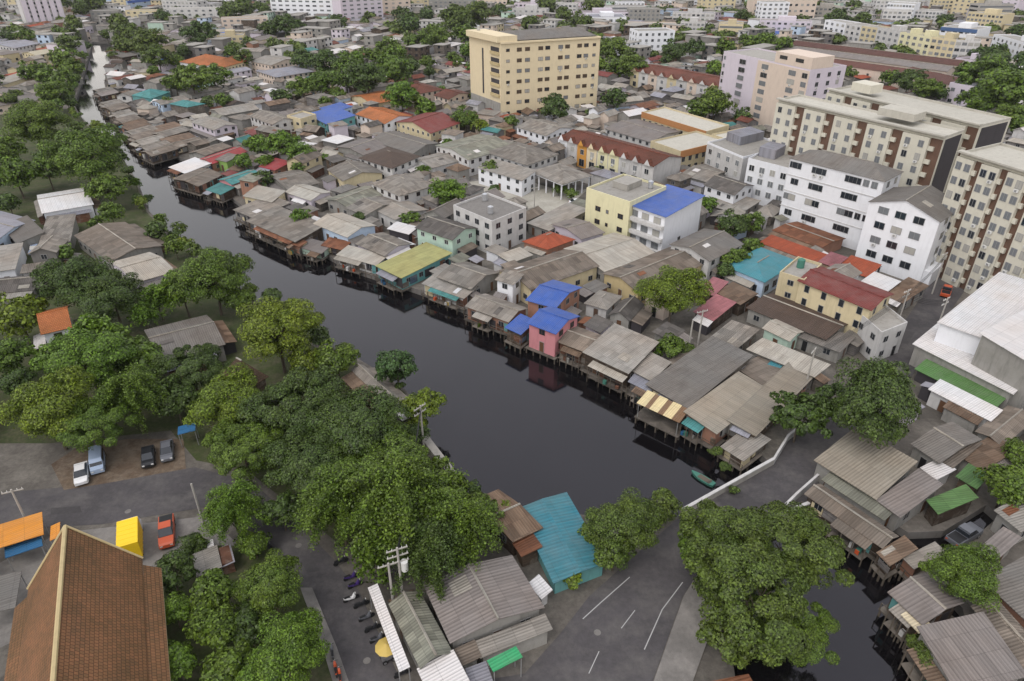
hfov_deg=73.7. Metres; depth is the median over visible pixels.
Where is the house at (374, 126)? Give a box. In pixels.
[360,120,382,133]
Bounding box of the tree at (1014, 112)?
[993,103,1023,133]
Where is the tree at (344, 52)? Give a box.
[337,50,349,57]
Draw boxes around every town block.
[161,0,207,8]
[207,2,221,6]
[429,0,475,10]
[477,0,507,4]
[514,0,536,6]
[553,2,578,12]
[572,8,628,16]
[603,5,645,9]
[615,1,644,4]
[672,8,714,20]
[755,1,789,18]
[814,3,845,16]
[870,0,918,10]
[880,9,912,21]
[928,0,953,13]
[965,0,1014,20]
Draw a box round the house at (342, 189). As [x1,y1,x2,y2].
[330,184,357,196]
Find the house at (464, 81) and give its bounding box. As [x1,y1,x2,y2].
[458,75,470,86]
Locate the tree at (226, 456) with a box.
[201,418,283,484]
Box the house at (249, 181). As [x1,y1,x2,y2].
[237,172,265,198]
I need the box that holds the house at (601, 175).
[591,169,620,185]
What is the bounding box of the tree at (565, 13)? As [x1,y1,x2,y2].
[555,6,572,20]
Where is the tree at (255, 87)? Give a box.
[250,85,261,91]
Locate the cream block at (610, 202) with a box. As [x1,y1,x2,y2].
[585,174,665,236]
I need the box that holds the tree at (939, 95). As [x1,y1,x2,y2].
[930,84,949,99]
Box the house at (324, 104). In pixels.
[316,102,331,106]
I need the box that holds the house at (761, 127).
[751,124,766,136]
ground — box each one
[0,30,1023,680]
[51,439,185,489]
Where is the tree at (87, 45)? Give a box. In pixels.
[84,41,91,48]
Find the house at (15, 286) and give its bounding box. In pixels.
[0,274,53,307]
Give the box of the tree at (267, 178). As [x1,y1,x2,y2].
[251,170,273,185]
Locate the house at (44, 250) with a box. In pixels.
[27,235,81,264]
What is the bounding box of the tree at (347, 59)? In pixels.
[338,53,363,66]
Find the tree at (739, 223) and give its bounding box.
[715,208,750,235]
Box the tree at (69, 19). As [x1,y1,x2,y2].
[62,14,83,28]
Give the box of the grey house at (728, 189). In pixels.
[703,175,753,203]
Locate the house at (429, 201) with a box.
[421,194,459,211]
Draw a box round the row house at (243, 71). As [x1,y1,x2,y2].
[225,66,251,77]
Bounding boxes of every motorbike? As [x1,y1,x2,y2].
[330,643,333,659]
[331,660,336,677]
[333,555,347,566]
[335,666,341,680]
[343,569,358,581]
[343,590,358,602]
[348,578,362,589]
[353,598,369,608]
[358,608,374,621]
[364,619,380,632]
[369,629,385,643]
[394,668,410,678]
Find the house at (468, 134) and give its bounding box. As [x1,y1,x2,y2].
[463,131,478,137]
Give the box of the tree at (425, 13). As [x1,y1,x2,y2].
[419,5,434,18]
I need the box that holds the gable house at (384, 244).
[356,232,415,259]
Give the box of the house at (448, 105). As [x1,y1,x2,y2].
[443,100,461,109]
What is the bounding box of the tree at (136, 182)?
[130,178,142,190]
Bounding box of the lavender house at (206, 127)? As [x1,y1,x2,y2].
[190,117,238,139]
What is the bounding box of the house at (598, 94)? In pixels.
[597,91,604,96]
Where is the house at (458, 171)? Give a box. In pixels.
[446,163,470,180]
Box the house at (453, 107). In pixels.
[450,103,473,111]
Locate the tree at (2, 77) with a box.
[0,72,4,82]
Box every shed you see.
[202,182,235,205]
[244,127,256,135]
[286,240,307,259]
[295,238,328,266]
[321,237,350,255]
[387,221,417,243]
[417,649,469,680]
[512,533,542,566]
[626,373,651,409]
[692,294,736,334]
[699,277,728,303]
[717,433,770,475]
[740,356,782,384]
[746,292,847,339]
[746,338,830,392]
[759,235,826,262]
[762,319,803,348]
[768,221,845,252]
[768,361,781,367]
[818,252,847,267]
[821,472,891,525]
[842,255,881,280]
[845,330,863,355]
[862,271,900,290]
[888,277,928,312]
[891,611,928,649]
[894,541,943,582]
[920,461,955,483]
[924,484,978,525]
[955,463,984,493]
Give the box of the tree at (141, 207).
[138,204,145,213]
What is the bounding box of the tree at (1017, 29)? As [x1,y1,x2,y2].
[1003,23,1023,35]
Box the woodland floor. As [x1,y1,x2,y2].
[0,109,432,545]
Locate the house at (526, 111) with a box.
[521,107,538,118]
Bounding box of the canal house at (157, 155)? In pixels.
[141,144,178,166]
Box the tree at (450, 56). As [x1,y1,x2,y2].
[445,51,458,60]
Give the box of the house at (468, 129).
[460,125,474,133]
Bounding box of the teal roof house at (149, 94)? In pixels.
[132,88,170,101]
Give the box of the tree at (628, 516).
[581,487,669,552]
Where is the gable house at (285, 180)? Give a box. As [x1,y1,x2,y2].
[266,169,319,197]
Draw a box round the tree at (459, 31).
[450,23,476,41]
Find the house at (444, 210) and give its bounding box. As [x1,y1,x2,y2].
[423,198,460,219]
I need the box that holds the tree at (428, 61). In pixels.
[419,54,436,66]
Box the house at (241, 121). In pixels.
[228,114,251,129]
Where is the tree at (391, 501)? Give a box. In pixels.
[339,446,449,564]
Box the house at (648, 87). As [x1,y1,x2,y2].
[638,84,653,91]
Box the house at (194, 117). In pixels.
[188,113,207,120]
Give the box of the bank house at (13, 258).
[0,242,26,277]
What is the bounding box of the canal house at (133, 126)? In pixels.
[120,121,151,132]
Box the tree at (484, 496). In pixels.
[465,490,504,522]
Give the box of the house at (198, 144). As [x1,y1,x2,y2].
[185,138,210,151]
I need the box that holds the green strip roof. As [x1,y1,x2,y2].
[914,359,1005,406]
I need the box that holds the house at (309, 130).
[299,124,325,139]
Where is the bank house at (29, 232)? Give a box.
[9,215,43,254]
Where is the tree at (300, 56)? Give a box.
[289,48,311,68]
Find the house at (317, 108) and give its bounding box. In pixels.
[301,105,320,110]
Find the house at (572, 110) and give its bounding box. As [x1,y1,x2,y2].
[557,105,576,117]
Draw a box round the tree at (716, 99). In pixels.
[699,85,737,119]
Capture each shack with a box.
[20,262,44,275]
[138,112,149,120]
[146,112,160,120]
[148,119,165,125]
[174,112,194,123]
[177,118,192,123]
[207,137,217,144]
[208,106,221,114]
[217,136,233,146]
[220,170,238,177]
[225,165,245,171]
[243,126,256,130]
[247,99,265,108]
[251,97,264,100]
[259,149,278,157]
[285,203,305,210]
[291,128,302,135]
[294,104,305,108]
[301,205,318,216]
[305,135,317,139]
[307,212,319,220]
[320,175,336,190]
[322,145,336,149]
[348,126,360,137]
[356,132,371,139]
[357,181,372,186]
[364,216,383,232]
[394,106,405,111]
[407,220,422,225]
[414,170,430,181]
[416,199,424,206]
[427,176,446,186]
[429,171,445,177]
[430,263,448,274]
[448,252,469,262]
[468,255,483,265]
[484,244,508,261]
[492,247,532,273]
[499,135,510,139]
[500,260,518,268]
[507,196,527,209]
[512,138,530,143]
[527,142,538,145]
[545,115,556,120]
[569,198,585,207]
[574,122,586,127]
[576,107,587,115]
[577,314,612,334]
[579,279,609,302]
[580,104,594,108]
[580,169,593,183]
[581,166,600,170]
[587,124,601,130]
[603,121,617,127]
[652,321,692,353]
[662,99,675,105]
[663,103,679,108]
[680,164,689,169]
[725,121,735,126]
[729,226,746,239]
[767,199,781,207]
[773,214,788,228]
[811,245,827,253]
[891,404,924,426]
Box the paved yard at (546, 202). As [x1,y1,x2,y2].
[470,181,585,213]
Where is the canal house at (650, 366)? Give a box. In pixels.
[632,352,671,380]
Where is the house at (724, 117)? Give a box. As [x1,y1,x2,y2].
[711,112,732,122]
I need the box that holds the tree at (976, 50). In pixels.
[965,46,996,55]
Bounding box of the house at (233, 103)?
[217,99,244,106]
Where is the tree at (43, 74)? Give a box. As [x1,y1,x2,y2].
[32,64,56,83]
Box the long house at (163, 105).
[152,95,189,112]
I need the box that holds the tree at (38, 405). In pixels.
[0,365,95,450]
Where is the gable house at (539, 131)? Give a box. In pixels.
[512,118,574,143]
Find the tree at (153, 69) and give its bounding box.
[146,65,160,74]
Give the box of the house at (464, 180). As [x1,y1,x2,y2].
[456,177,470,186]
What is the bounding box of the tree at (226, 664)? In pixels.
[198,638,255,680]
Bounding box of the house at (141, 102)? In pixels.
[136,100,152,106]
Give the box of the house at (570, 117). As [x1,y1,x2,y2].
[551,114,578,125]
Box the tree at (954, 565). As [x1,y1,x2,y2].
[918,541,1002,612]
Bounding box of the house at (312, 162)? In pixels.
[285,149,324,178]
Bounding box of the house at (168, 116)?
[155,110,178,123]
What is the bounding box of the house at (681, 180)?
[665,172,693,191]
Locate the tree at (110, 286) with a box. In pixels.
[76,268,145,328]
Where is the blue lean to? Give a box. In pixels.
[504,313,529,353]
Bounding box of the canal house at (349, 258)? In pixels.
[333,245,387,278]
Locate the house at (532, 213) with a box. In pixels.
[526,205,545,230]
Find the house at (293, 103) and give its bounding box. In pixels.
[289,100,298,108]
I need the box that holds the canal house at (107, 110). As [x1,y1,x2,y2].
[100,103,130,117]
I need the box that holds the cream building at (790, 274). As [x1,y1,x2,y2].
[775,256,821,300]
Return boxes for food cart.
[375,637,394,664]
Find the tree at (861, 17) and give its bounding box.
[851,11,872,23]
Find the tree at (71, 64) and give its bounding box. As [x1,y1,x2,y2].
[53,57,85,74]
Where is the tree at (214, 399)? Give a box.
[182,362,269,443]
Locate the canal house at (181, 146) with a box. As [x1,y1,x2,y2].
[164,137,200,159]
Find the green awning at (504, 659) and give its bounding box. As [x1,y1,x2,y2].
[487,646,522,680]
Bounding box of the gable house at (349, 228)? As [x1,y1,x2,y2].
[313,213,376,246]
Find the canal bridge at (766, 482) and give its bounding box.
[680,457,810,530]
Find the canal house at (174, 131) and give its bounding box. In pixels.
[152,126,189,136]
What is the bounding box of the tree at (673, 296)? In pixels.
[631,264,714,322]
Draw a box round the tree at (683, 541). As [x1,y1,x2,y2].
[677,529,712,569]
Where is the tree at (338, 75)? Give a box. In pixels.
[328,60,359,92]
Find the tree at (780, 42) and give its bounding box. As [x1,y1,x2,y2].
[772,36,792,50]
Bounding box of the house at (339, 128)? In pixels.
[326,121,348,137]
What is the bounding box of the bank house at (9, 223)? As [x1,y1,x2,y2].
[0,211,35,245]
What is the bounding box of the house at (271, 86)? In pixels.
[260,84,280,88]
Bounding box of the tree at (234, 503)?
[196,478,270,547]
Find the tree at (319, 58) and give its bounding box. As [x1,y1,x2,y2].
[304,48,338,71]
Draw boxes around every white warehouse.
[909,323,1017,408]
[934,272,1023,354]
[971,310,1023,409]
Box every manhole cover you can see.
[363,657,370,663]
[594,629,600,635]
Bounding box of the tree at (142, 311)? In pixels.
[125,301,164,328]
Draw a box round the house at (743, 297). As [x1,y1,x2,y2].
[717,282,759,315]
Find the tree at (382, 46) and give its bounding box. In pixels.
[374,35,405,56]
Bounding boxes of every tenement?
[7,0,15,4]
[89,9,121,21]
[512,5,548,16]
[841,0,870,5]
[950,0,984,15]
[1002,0,1023,10]
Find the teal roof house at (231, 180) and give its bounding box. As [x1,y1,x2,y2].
[218,169,256,195]
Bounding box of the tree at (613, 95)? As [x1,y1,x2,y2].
[599,87,627,108]
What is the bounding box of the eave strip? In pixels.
[476,614,552,664]
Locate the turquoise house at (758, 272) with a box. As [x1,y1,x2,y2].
[723,247,793,296]
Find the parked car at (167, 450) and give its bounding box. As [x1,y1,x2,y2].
[160,439,174,462]
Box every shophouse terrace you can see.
[557,129,681,184]
[630,63,719,94]
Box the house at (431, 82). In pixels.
[419,79,436,86]
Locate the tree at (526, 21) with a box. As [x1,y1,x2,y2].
[521,15,540,29]
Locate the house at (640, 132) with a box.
[604,119,681,147]
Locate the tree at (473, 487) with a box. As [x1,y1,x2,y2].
[459,479,481,497]
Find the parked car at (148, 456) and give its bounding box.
[141,444,155,468]
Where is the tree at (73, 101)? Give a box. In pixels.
[67,99,77,106]
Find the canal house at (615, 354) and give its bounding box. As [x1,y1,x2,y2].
[579,323,658,396]
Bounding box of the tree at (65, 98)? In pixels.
[57,94,76,107]
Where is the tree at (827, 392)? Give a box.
[810,381,853,412]
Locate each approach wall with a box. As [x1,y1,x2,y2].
[773,423,803,464]
[787,473,818,506]
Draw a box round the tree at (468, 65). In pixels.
[465,61,469,70]
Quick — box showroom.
[939,22,990,37]
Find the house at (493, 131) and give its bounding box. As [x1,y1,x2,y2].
[480,125,504,136]
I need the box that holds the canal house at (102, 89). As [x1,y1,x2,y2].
[92,87,113,97]
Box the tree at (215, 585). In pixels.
[186,568,240,614]
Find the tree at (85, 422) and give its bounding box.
[49,397,138,455]
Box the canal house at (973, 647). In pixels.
[898,611,1023,680]
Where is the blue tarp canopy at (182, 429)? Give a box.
[178,423,198,447]
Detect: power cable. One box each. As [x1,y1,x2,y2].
[814,298,904,355]
[815,297,904,353]
[816,295,905,351]
[821,293,906,347]
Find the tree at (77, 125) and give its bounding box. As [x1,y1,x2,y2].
[67,121,84,130]
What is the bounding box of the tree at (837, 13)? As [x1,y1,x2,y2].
[823,7,851,22]
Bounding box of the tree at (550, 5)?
[535,0,557,11]
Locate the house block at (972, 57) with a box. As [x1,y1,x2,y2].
[956,53,980,62]
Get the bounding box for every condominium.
[769,94,963,192]
[825,80,1011,192]
[936,142,1023,293]
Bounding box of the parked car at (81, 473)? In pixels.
[73,461,89,486]
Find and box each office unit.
[823,19,860,34]
[844,23,878,43]
[859,25,890,41]
[874,25,910,48]
[897,28,923,46]
[910,30,944,55]
[927,32,964,58]
[951,34,980,58]
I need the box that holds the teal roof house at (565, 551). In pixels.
[523,492,602,593]
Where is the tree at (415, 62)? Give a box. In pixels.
[404,54,420,71]
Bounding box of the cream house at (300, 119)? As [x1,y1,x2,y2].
[287,111,317,130]
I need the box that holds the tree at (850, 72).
[845,65,858,76]
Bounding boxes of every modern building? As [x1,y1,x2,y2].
[641,107,728,134]
[650,131,720,166]
[712,127,744,137]
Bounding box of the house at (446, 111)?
[435,108,451,115]
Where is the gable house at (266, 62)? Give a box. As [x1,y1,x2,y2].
[251,55,297,72]
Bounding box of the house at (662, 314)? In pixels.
[644,285,682,319]
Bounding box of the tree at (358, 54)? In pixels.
[350,50,364,62]
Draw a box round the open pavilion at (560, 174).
[535,163,592,199]
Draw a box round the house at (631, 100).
[617,96,643,104]
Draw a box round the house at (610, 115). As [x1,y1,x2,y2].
[599,109,618,128]
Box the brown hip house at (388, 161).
[359,147,420,178]
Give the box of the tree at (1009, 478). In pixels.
[973,460,1023,507]
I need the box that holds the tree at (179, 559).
[155,548,199,593]
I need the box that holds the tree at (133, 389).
[88,362,171,435]
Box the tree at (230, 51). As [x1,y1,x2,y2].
[223,45,235,55]
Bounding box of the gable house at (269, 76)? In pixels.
[257,66,313,83]
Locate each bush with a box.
[0,92,17,102]
[71,112,79,119]
[120,165,134,174]
[143,194,153,204]
[160,234,180,241]
[162,238,188,259]
[167,229,181,234]
[175,532,209,555]
[176,236,193,256]
[200,95,213,106]
[213,92,233,106]
[233,153,251,168]
[242,281,258,292]
[254,155,273,165]
[260,288,282,301]
[306,326,329,345]
[321,153,328,160]
[352,211,364,219]
[394,382,405,389]
[405,416,428,426]
[407,423,430,442]
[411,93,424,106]
[414,165,430,170]
[441,138,452,143]
[470,119,489,133]
[488,184,499,189]
[503,115,519,126]
[552,184,567,195]
[562,572,582,589]
[564,188,579,199]
[653,340,665,356]
[658,332,685,358]
[681,341,695,352]
[707,446,722,456]
[716,262,735,279]
[719,461,731,471]
[729,485,740,493]
[905,633,918,647]
[912,640,933,668]
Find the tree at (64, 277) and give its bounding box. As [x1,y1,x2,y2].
[29,254,122,307]
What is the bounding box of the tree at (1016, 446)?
[1000,437,1023,467]
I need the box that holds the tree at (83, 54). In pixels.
[75,51,89,62]
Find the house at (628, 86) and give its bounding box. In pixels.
[613,82,632,90]
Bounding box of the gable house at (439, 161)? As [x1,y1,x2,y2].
[417,152,457,177]
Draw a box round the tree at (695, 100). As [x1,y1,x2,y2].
[686,97,700,104]
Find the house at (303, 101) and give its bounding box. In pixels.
[297,97,306,105]
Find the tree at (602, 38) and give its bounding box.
[595,33,609,52]
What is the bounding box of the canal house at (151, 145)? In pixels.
[135,140,169,158]
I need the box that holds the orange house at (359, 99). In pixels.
[352,91,395,109]
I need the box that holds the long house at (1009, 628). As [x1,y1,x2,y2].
[971,598,1023,680]
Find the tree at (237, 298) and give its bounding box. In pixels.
[219,285,256,316]
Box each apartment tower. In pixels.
[16,0,65,22]
[696,0,735,8]
[746,0,817,19]
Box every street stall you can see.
[454,639,481,673]
[465,661,492,680]
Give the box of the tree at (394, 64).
[374,45,414,81]
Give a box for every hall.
[4,525,170,680]
[74,222,165,269]
[106,0,150,7]
[111,252,179,295]
[144,315,236,377]
[424,555,544,652]
[586,11,625,22]
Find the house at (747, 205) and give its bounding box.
[710,197,761,214]
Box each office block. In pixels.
[125,9,156,17]
[164,7,219,18]
[217,29,245,43]
[625,21,675,26]
[627,7,659,21]
[629,28,674,51]
[681,17,705,29]
[718,19,743,36]
[759,15,811,33]
[886,1,920,18]
[914,8,947,23]
[966,8,1014,30]
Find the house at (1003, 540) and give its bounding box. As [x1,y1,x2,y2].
[979,526,1021,570]
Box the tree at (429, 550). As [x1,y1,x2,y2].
[382,514,473,605]
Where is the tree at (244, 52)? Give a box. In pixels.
[233,48,253,65]
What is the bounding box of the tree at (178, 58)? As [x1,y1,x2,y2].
[168,51,184,65]
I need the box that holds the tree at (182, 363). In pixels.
[147,342,231,391]
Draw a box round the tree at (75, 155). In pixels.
[35,122,128,197]
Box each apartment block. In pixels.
[111,0,130,4]
[270,0,332,15]
[332,0,383,19]
[382,0,410,12]
[412,0,428,5]
[466,27,600,114]
[718,48,846,125]
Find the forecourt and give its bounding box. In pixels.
[0,516,235,647]
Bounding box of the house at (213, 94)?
[203,91,222,96]
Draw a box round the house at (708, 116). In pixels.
[706,111,719,118]
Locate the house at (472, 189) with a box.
[460,184,484,199]
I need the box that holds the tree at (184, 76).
[169,62,215,93]
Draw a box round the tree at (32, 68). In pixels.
[25,60,49,77]
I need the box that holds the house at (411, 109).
[406,106,422,115]
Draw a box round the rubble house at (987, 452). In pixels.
[957,436,1016,472]
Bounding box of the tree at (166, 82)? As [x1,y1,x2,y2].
[159,73,186,95]
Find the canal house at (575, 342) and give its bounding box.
[556,326,600,372]
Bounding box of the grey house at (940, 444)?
[910,421,981,469]
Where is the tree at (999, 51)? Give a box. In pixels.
[975,42,1011,63]
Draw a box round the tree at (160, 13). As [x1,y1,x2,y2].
[152,8,169,20]
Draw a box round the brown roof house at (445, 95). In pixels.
[433,88,470,108]
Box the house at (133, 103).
[126,98,148,110]
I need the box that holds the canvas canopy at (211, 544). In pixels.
[203,539,214,548]
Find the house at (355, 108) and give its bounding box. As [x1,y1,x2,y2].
[351,105,362,113]
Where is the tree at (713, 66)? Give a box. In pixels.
[704,59,721,74]
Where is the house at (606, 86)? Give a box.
[598,83,626,91]
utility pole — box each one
[1,487,25,516]
[190,483,205,524]
[377,560,398,599]
[386,544,408,592]
[414,403,425,449]
[689,321,692,342]
[696,309,707,346]
[805,348,815,389]
[900,289,910,315]
[931,252,947,293]
[939,297,949,319]
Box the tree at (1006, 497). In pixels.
[992,484,1023,507]
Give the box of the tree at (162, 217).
[153,213,168,224]
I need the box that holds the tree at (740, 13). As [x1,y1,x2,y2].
[733,8,750,19]
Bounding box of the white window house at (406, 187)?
[370,173,433,204]
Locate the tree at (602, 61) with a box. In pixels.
[599,56,608,70]
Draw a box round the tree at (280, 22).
[268,13,302,32]
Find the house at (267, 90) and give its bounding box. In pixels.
[263,88,274,92]
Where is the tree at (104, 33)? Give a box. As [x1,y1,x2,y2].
[98,28,110,42]
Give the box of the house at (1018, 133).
[1008,126,1023,138]
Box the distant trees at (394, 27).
[0,0,1023,62]
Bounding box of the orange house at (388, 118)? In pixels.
[355,106,413,131]
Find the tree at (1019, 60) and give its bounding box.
[1007,52,1023,69]
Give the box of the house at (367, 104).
[361,101,378,107]
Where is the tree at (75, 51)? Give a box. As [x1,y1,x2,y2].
[67,48,77,54]
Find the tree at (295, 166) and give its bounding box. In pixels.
[290,162,306,170]
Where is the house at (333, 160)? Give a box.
[325,154,346,174]
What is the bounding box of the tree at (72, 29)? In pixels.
[58,25,81,39]
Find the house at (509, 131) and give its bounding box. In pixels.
[494,121,515,137]
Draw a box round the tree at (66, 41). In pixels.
[54,36,82,49]
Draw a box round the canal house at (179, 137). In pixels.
[159,132,197,142]
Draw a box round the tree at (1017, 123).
[1010,118,1023,133]
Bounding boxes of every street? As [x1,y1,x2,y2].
[0,467,233,527]
[240,477,400,680]
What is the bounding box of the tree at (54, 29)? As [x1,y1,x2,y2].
[52,27,65,31]
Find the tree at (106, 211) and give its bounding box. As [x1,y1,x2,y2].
[97,202,125,222]
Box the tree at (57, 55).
[46,45,75,64]
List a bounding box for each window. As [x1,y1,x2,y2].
[40,254,47,258]
[482,48,483,92]
[499,533,505,542]
[539,329,544,335]
[631,222,636,228]
[632,209,637,216]
[639,237,645,245]
[640,225,647,232]
[641,212,648,220]
[650,241,657,249]
[652,229,659,237]
[653,216,660,224]
[738,67,744,72]
[739,59,745,64]
[747,175,752,181]
[749,165,754,171]
[753,112,759,118]
[753,315,759,321]
[754,104,760,110]
[755,189,760,195]
[756,96,762,102]
[757,88,763,94]
[757,178,762,184]
[758,80,765,86]
[759,167,764,173]
[760,72,766,77]
[761,64,768,69]
[765,192,770,198]
[767,181,772,187]
[769,170,775,176]
[777,184,783,190]
[780,173,785,179]
[783,192,788,198]
[784,208,791,215]
[784,291,790,298]
[785,87,792,93]
[786,78,793,84]
[787,193,794,200]
[787,279,793,286]
[788,70,795,75]
[790,178,798,185]
[794,162,801,169]
[796,58,803,62]
[800,82,805,87]
[801,73,807,78]
[801,213,808,220]
[801,297,806,305]
[804,198,812,205]
[804,285,809,293]
[807,215,815,222]
[808,182,816,189]
[811,166,819,173]
[811,200,818,207]
[814,184,822,191]
[814,502,822,511]
[817,305,823,312]
[818,168,826,175]
[820,292,826,299]
[822,348,830,354]
[832,223,841,230]
[834,312,840,319]
[836,207,844,215]
[838,299,844,307]
[840,191,849,199]
[840,226,848,233]
[844,135,849,141]
[844,175,853,182]
[844,210,852,217]
[847,123,852,129]
[848,193,857,201]
[852,177,861,184]
[852,319,858,327]
[854,212,860,219]
[856,306,862,314]
[862,152,867,159]
[862,179,869,186]
[865,141,870,147]
[866,249,876,257]
[868,128,874,134]
[869,235,880,243]
[870,332,875,340]
[871,181,877,189]
[874,156,879,162]
[874,221,884,229]
[877,144,882,150]
[878,206,888,215]
[880,131,886,137]
[881,254,892,263]
[886,240,897,249]
[890,226,901,234]
[894,211,906,220]
[897,162,903,169]
[899,260,910,269]
[900,149,906,156]
[903,246,915,255]
[904,137,910,143]
[906,178,912,185]
[908,231,920,240]
[910,165,916,172]
[912,216,924,225]
[913,153,919,160]
[917,140,923,147]
[945,190,952,198]
[945,267,951,275]
[949,254,956,262]
[950,175,957,183]
[950,207,955,215]
[953,193,960,201]
[953,271,959,279]
[954,240,961,248]
[955,161,961,169]
[957,257,964,265]
[958,178,965,186]
[959,227,965,235]
[962,244,969,252]
[963,164,970,172]
[963,213,970,221]
[967,230,974,238]
[968,198,976,206]
[968,278,975,286]
[972,216,979,224]
[973,264,980,272]
[974,184,981,192]
[976,282,983,288]
[977,202,985,210]
[978,251,985,259]
[979,169,987,177]
[981,268,988,277]
[982,187,990,195]
[983,236,990,245]
[987,254,994,263]
[988,171,996,180]
[988,222,996,231]
[992,240,1000,249]
[994,207,1001,216]
[997,226,1005,234]
[999,192,1007,201]
[1003,211,1011,220]
[1003,262,1011,270]
[1005,177,1013,186]
[1009,196,1017,204]
[1009,247,1017,256]
[1012,266,1021,275]
[1014,180,1023,189]
[1015,232,1023,241]
[1018,251,1023,260]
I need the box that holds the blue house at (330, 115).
[312,106,356,134]
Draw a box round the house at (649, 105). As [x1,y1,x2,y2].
[628,101,659,109]
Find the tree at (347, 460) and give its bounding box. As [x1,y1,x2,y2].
[330,454,386,487]
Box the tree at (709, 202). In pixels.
[702,196,718,214]
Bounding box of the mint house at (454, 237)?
[414,216,478,256]
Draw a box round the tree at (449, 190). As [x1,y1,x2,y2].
[427,177,467,204]
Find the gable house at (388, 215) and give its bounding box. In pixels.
[377,201,427,227]
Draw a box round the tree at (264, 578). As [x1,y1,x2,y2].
[229,547,303,616]
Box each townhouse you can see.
[704,126,769,181]
[744,141,791,205]
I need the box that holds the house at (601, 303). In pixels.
[583,290,622,318]
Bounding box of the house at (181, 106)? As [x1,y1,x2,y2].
[170,100,205,113]
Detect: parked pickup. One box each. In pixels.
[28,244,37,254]
[940,284,952,296]
[944,521,983,545]
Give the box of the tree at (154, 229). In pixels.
[143,221,168,238]
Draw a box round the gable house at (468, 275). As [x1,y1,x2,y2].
[437,261,499,293]
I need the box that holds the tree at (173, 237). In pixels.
[167,234,177,239]
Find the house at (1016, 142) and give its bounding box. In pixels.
[1006,137,1023,148]
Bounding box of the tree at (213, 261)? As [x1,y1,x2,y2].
[166,246,254,315]
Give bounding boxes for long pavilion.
[0,69,53,86]
[0,93,42,114]
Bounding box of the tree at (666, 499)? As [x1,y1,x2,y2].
[648,487,683,521]
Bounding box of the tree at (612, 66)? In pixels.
[605,57,629,76]
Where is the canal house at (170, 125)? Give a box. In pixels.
[153,121,180,131]
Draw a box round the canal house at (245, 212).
[233,198,290,226]
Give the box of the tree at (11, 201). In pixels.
[0,191,22,213]
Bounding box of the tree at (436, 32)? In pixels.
[419,22,448,44]
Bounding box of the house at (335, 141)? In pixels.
[322,134,353,147]
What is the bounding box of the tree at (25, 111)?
[0,98,74,145]
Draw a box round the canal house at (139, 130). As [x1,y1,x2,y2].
[123,125,157,143]
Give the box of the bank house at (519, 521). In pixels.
[486,489,542,555]
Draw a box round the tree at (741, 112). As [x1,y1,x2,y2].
[733,106,752,120]
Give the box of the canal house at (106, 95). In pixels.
[92,89,119,102]
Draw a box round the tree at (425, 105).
[414,97,436,114]
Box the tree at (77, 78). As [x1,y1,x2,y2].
[66,71,80,81]
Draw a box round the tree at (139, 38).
[126,28,170,54]
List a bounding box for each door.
[433,608,437,623]
[491,46,498,51]
[491,57,498,62]
[491,67,498,73]
[491,78,498,83]
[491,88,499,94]
[539,341,543,352]
[593,308,597,315]
[651,307,656,317]
[800,340,807,351]
[884,515,891,526]
[890,345,895,355]
[916,456,927,469]
[919,498,927,512]
[933,613,941,622]
[936,399,946,412]
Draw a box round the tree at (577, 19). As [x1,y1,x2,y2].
[568,9,593,26]
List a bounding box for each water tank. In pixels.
[482,193,487,201]
[488,205,492,214]
[648,180,653,188]
[796,258,805,268]
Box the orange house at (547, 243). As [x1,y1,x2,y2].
[522,231,575,259]
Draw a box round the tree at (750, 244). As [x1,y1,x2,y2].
[742,237,763,251]
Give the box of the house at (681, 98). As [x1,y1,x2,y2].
[671,93,696,105]
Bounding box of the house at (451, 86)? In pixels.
[437,83,460,88]
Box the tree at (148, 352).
[113,335,163,375]
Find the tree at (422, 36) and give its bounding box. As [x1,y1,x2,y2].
[403,30,431,45]
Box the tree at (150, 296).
[136,283,173,321]
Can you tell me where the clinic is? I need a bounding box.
[944,81,980,105]
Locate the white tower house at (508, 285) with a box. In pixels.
[493,269,523,303]
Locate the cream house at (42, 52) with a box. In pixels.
[22,48,52,61]
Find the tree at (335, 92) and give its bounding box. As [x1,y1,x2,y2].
[327,86,346,96]
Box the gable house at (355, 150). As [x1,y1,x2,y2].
[335,138,387,160]
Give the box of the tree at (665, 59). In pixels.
[659,55,672,63]
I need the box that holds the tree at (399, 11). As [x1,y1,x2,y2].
[390,5,409,19]
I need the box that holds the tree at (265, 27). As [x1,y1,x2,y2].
[256,19,277,34]
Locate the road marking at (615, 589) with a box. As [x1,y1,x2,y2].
[601,577,629,601]
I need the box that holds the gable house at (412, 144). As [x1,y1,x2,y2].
[372,131,437,156]
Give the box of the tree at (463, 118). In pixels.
[449,104,479,132]
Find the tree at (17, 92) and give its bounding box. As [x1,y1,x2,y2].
[7,89,23,95]
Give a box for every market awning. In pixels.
[0,512,48,550]
[4,536,47,570]
[50,522,61,543]
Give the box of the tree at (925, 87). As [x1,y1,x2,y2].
[911,77,943,97]
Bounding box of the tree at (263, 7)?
[256,2,271,12]
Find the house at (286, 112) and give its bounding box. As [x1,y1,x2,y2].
[277,108,300,115]
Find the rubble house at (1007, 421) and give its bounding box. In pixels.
[975,405,1023,444]
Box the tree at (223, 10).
[215,4,237,17]
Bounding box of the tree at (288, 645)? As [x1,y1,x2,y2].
[235,607,330,680]
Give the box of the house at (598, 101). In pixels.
[596,97,605,105]
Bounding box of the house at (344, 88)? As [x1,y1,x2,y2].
[337,85,348,92]
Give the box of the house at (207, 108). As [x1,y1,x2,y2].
[190,98,216,111]
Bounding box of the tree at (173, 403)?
[143,377,200,423]
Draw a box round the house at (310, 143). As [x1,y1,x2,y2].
[279,141,317,153]
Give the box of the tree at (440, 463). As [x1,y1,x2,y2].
[427,455,453,473]
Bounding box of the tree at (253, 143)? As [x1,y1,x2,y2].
[241,133,265,153]

